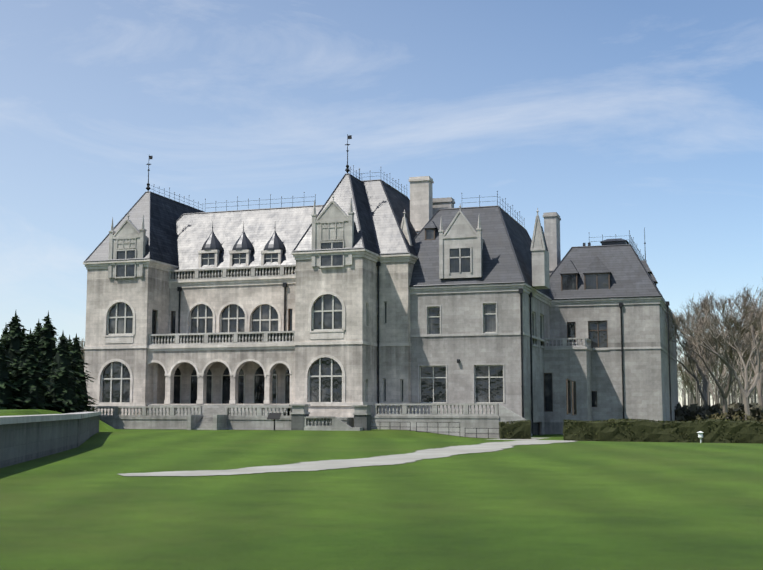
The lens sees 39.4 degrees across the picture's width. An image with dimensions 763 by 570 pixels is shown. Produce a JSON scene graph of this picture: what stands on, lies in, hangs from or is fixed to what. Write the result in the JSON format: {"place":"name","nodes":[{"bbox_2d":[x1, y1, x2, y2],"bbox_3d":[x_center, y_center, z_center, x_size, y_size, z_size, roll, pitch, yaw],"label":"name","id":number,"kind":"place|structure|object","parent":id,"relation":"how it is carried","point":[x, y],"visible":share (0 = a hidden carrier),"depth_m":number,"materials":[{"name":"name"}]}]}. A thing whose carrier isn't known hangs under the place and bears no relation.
{"place":"outdoors","nodes":[
{"label":"outdoors","id":0,"kind":"place"},
{"bbox_2d":[119,437,574,475],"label":"gravel path","id":1,"kind":"structure","parent":0,"point":[448,451],"depth_m":41.93,"materials":[{"name":"grey gravel"}]},
{"bbox_2d":[100,228,609,434],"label":"window frames","id":2,"kind":"structure","parent":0,"point":[251,320],"depth_m":111.91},
{"bbox_2d":[102,229,608,435],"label":"window glass panes","id":3,"kind":"object","parent":2,"relation":"in","point":[496,384],"visible":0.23,"depth_m":111.90,"materials":[{"name":"black glass"}]},
{"bbox_2d":[0,409,762,569],"bbox_3d":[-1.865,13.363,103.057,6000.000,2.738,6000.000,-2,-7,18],"label":"lawn","id":4,"kind":"structure","parent":0,"point":[581,505],"depth_m":23.44,"materials":[{"name":"green plant"}]},
{"bbox_2d":[0,324,8,350],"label":"conifer","id":5,"kind":"object","parent":4,"relation":"on","point":[4,335],"visible":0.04,"depth_m":111.77,"materials":[{"name":"green plant"}]},
{"bbox_2d":[0,340,27,409],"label":"conifer","id":6,"kind":"object","parent":4,"relation":"on","point":[7,402],"visible":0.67,"depth_m":83.11,"materials":[{"name":"green plant"}]},
{"bbox_2d":[1,311,45,392],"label":"conifer","id":7,"kind":"object","parent":4,"relation":"on","point":[14,340],"visible":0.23,"depth_m":95.28,"materials":[{"name":"green plant"}]},
{"bbox_2d":[32,320,42,350],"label":"conifer","id":8,"kind":"object","parent":4,"relation":"on","point":[38,326],"visible":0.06,"depth_m":117.79,"materials":[{"name":"green plant"}]},
{"bbox_2d":[8,329,69,410],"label":"conifer","id":9,"kind":"object","parent":4,"relation":"on","point":[30,387],"visible":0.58,"depth_m":84.97,"materials":[{"name":"green plant"}]},
{"bbox_2d":[35,310,57,406],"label":"conifer","id":10,"kind":"object","parent":4,"relation":"on","point":[47,340],"visible":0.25,"depth_m":98.24,"materials":[{"name":"green plant"}]},
{"bbox_2d":[0,412,101,467],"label":"retaining wall","id":11,"kind":"structure","parent":4,"relation":"on","point":[24,438],"depth_m":45.64,"materials":[{"name":"stone"}]},
{"bbox_2d":[42,331,95,412],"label":"conifer","id":12,"kind":"object","parent":4,"relation":"on","point":[64,391],"visible":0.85,"depth_m":88.92,"materials":[{"name":"green plant"}]},
{"bbox_2d":[67,334,72,356],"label":"conifer","id":13,"kind":"object","parent":4,"relation":"on","point":[69,345],"visible":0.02,"depth_m":123.86,"materials":[{"name":"green plant"}]},
{"bbox_2d":[79,338,84,361],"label":"bare tree","id":14,"kind":"object","parent":4,"relation":"on","point":[82,341],"visible":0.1,"depth_m":168.73,"materials":[{"name":"grey plant"}]},
{"bbox_2d":[69,333,97,411],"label":"conifer","id":15,"kind":"object","parent":4,"relation":"on","point":[80,363],"visible":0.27,"depth_m":103.25,"materials":[{"name":"green plant"}]},
{"bbox_2d":[84,267,169,414],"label":"pavilion walls","id":16,"kind":"structure","parent":4,"relation":"on","point":[146,293],"depth_m":112.84,"materials":[{"name":"beige stone"}]},
{"bbox_2d":[148,349,294,404],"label":"arcade","id":17,"kind":"object","parent":4,"relation":"on","point":[163,387],"visible":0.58,"depth_m":110.43,"materials":[{"name":"beige stone"}]},
{"bbox_2d":[169,284,295,333],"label":"walls","id":18,"kind":"structure","parent":4,"relation":"on","point":[247,297],"depth_m":114.01,"materials":[{"name":"beige stone"}]},
{"bbox_2d":[267,413,281,430],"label":"interpretive sign","id":19,"kind":"object","parent":4,"relation":"on","point":[274,416],"visible":0.79,"depth_m":96.69,"materials":[{"name":"grey metal"}]},
{"bbox_2d":[99,404,498,437],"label":"terrace platforms","id":20,"kind":"object","parent":4,"relation":"on","point":[467,424],"visible":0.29,"depth_m":101.88,"materials":[{"name":"stone"}]},
{"bbox_2d":[90,403,525,437],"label":"terrace balustrades","id":21,"kind":"object","parent":20,"relation":"on","point":[504,414],"visible":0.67,"depth_m":101.07,"materials":[{"name":"grey stone"}]},
{"bbox_2d":[290,404,371,430],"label":"stone pedestals","id":22,"kind":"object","parent":4,"relation":"on","point":[362,414],"visible":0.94,"depth_m":98.10,"materials":[{"name":"grey stone"}]},
{"bbox_2d":[295,257,376,416],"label":"pavilion bay walls","id":23,"kind":"structure","parent":4,"relation":"on","point":[354,286],"depth_m":105.36,"materials":[{"name":"beige stone"}]},
{"bbox_2d":[83,176,433,405],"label":"stone trim","id":24,"kind":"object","parent":23,"relation":"attached to","point":[421,201],"visible":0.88,"depth_m":111.76,"materials":[{"name":"stone"}]},
{"bbox_2d":[153,267,294,343],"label":"balustrade","id":25,"kind":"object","parent":24,"relation":"on","point":[281,334],"depth_m":111.55,"materials":[{"name":"stone"}]},
{"bbox_2d":[108,194,354,345],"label":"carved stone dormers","id":26,"kind":"object","parent":24,"relation":"on","point":[333,221],"visible":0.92,"depth_m":110.35,"materials":[{"name":"stone"}]},
{"bbox_2d":[377,262,413,413],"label":"pavilion body walls","id":27,"kind":"structure","parent":4,"relation":"on","point":[394,293],"depth_m":107.90,"materials":[{"name":"beige stone"}]},
{"bbox_2d":[390,429,474,437],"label":"planting bed soil","id":28,"kind":"structure","parent":4,"relation":"on","point":[436,433],"depth_m":101.37,"materials":[{"name":"brown soil"}]},
{"bbox_2d":[410,291,549,435],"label":"service walls","id":29,"kind":"structure","parent":4,"relation":"on","point":[461,313],"depth_m":106.39,"materials":[{"name":"grey stone"}]},
{"bbox_2d":[499,420,530,438],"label":"hedge","id":30,"kind":"object","parent":4,"relation":"on","point":[518,429],"visible":1,"depth_m":96.71,"materials":[{"name":"green plant"}]},
{"bbox_2d":[544,349,592,433],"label":"service balcony bay walls","id":31,"kind":"structure","parent":4,"relation":"on","point":[561,366],"depth_m":114.89,"materials":[{"name":"grey stone"}]},
{"bbox_2d":[550,304,677,420],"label":"service wing walls","id":32,"kind":"structure","parent":4,"relation":"on","point":[646,384],"depth_m":117.71,"materials":[{"name":"grey stone"}]},
{"bbox_2d":[410,197,676,402],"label":"stone trim","id":33,"kind":"structure","parent":32,"relation":"on","point":[460,232],"depth_m":108.20,"materials":[{"name":"grey stone"}]},
{"bbox_2d":[86,175,662,297],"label":"slate roofs","id":34,"kind":"structure","parent":33,"relation":"on","point":[180,242],"depth_m":116.72,"materials":[{"name":"grey stone"}]},
{"bbox_2d":[84,173,671,311],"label":"lead dormer roofs","id":35,"kind":"structure","parent":34,"relation":"on","point":[243,242],"depth_m":115.64,"materials":[{"name":"grey metal"}]},
{"bbox_2d":[146,134,671,438],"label":"exterior metalwork","id":36,"kind":"object","parent":34,"relation":"on","point":[378,263],"visible":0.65,"depth_m":113.16,"materials":[{"name":"black metal"}]},
{"bbox_2d":[563,418,762,443],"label":"long hedge","id":37,"kind":"object","parent":4,"relation":"on","point":[686,431],"visible":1,"depth_m":86.36,"materials":[{"name":"green plant"}]},
{"bbox_2d":[677,352,716,403],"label":"bare tree","id":38,"kind":"object","parent":4,"relation":"on","point":[679,366],"visible":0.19,"depth_m":189.93,"materials":[{"name":"brown plant"}]},
{"bbox_2d":[697,431,703,442],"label":"garden lamp","id":39,"kind":"object","parent":4,"relation":"on","point":[700,434],"visible":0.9,"depth_m":79.33,"materials":[{"name":"white metal"}]},
{"bbox_2d":[673,312,728,407],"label":"bare tree","id":40,"kind":"object","parent":4,"relation":"on","point":[702,373],"visible":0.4,"depth_m":151.71,"materials":[{"name":"brown plant"}]},
{"bbox_2d":[691,414,725,420],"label":"shrub","id":41,"kind":"object","parent":4,"relation":"on","point":[711,416],"visible":0.08,"depth_m":111.81,"materials":[{"name":"green plant"}]},
{"bbox_2d":[681,331,745,403],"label":"bare tree","id":42,"kind":"object","parent":4,"relation":"on","point":[710,390],"visible":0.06,"depth_m":178.84,"materials":[{"name":"brown plant"}]},
{"bbox_2d":[665,279,762,419],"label":"bare tree","id":43,"kind":"object","parent":4,"relation":"on","point":[746,392],"visible":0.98,"depth_m":128.00,"materials":[{"name":"brown plant"}]},
{"bbox_2d":[669,289,761,418],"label":"bare tree","id":44,"kind":"object","parent":4,"relation":"on","point":[737,327],"visible":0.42,"depth_m":135.01,"materials":[{"name":"brown plant"}]},
{"bbox_2d":[674,309,762,407],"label":"distant bare trees","id":45,"kind":"object","parent":4,"relation":"on","point":[735,391],"visible":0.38,"depth_m":185.05,"materials":[{"name":"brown plant"}]},
{"bbox_2d":[674,402,762,420],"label":"shrubs","id":46,"kind":"object","parent":4,"relation":"on","point":[689,413],"visible":0.31,"depth_m":141.19,"materials":[{"name":"green plant"}]},
{"bbox_2d":[708,410,754,420],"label":"shrub","id":47,"kind":"object","parent":4,"relation":"on","point":[737,416],"visible":0.15,"depth_m":115.42,"materials":[{"name":"green plant"}]},
{"bbox_2d":[706,325,762,401],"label":"bare tree","id":48,"kind":"object","parent":4,"relation":"on","point":[753,378],"visible":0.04,"depth_m":171.80,"materials":[{"name":"brown plant"}]},
{"bbox_2d":[720,300,762,406],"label":"bare tree","id":49,"kind":"object","parent":4,"relation":"on","point":[759,385],"visible":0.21,"depth_m":148.24,"materials":[{"name":"brown plant"}]},
{"bbox_2d":[731,416,762,422],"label":"shrub","id":50,"kind":"object","parent":4,"relation":"on","point":[761,420],"visible":0.04,"depth_m":109.84,"materials":[{"name":"green plant"}]},
{"bbox_2d":[0,0,762,405],"label":"sky","id":51,"kind":"structure","parent":0,"point":[610,117],"materials":[{"name":"blue"}]}
]}

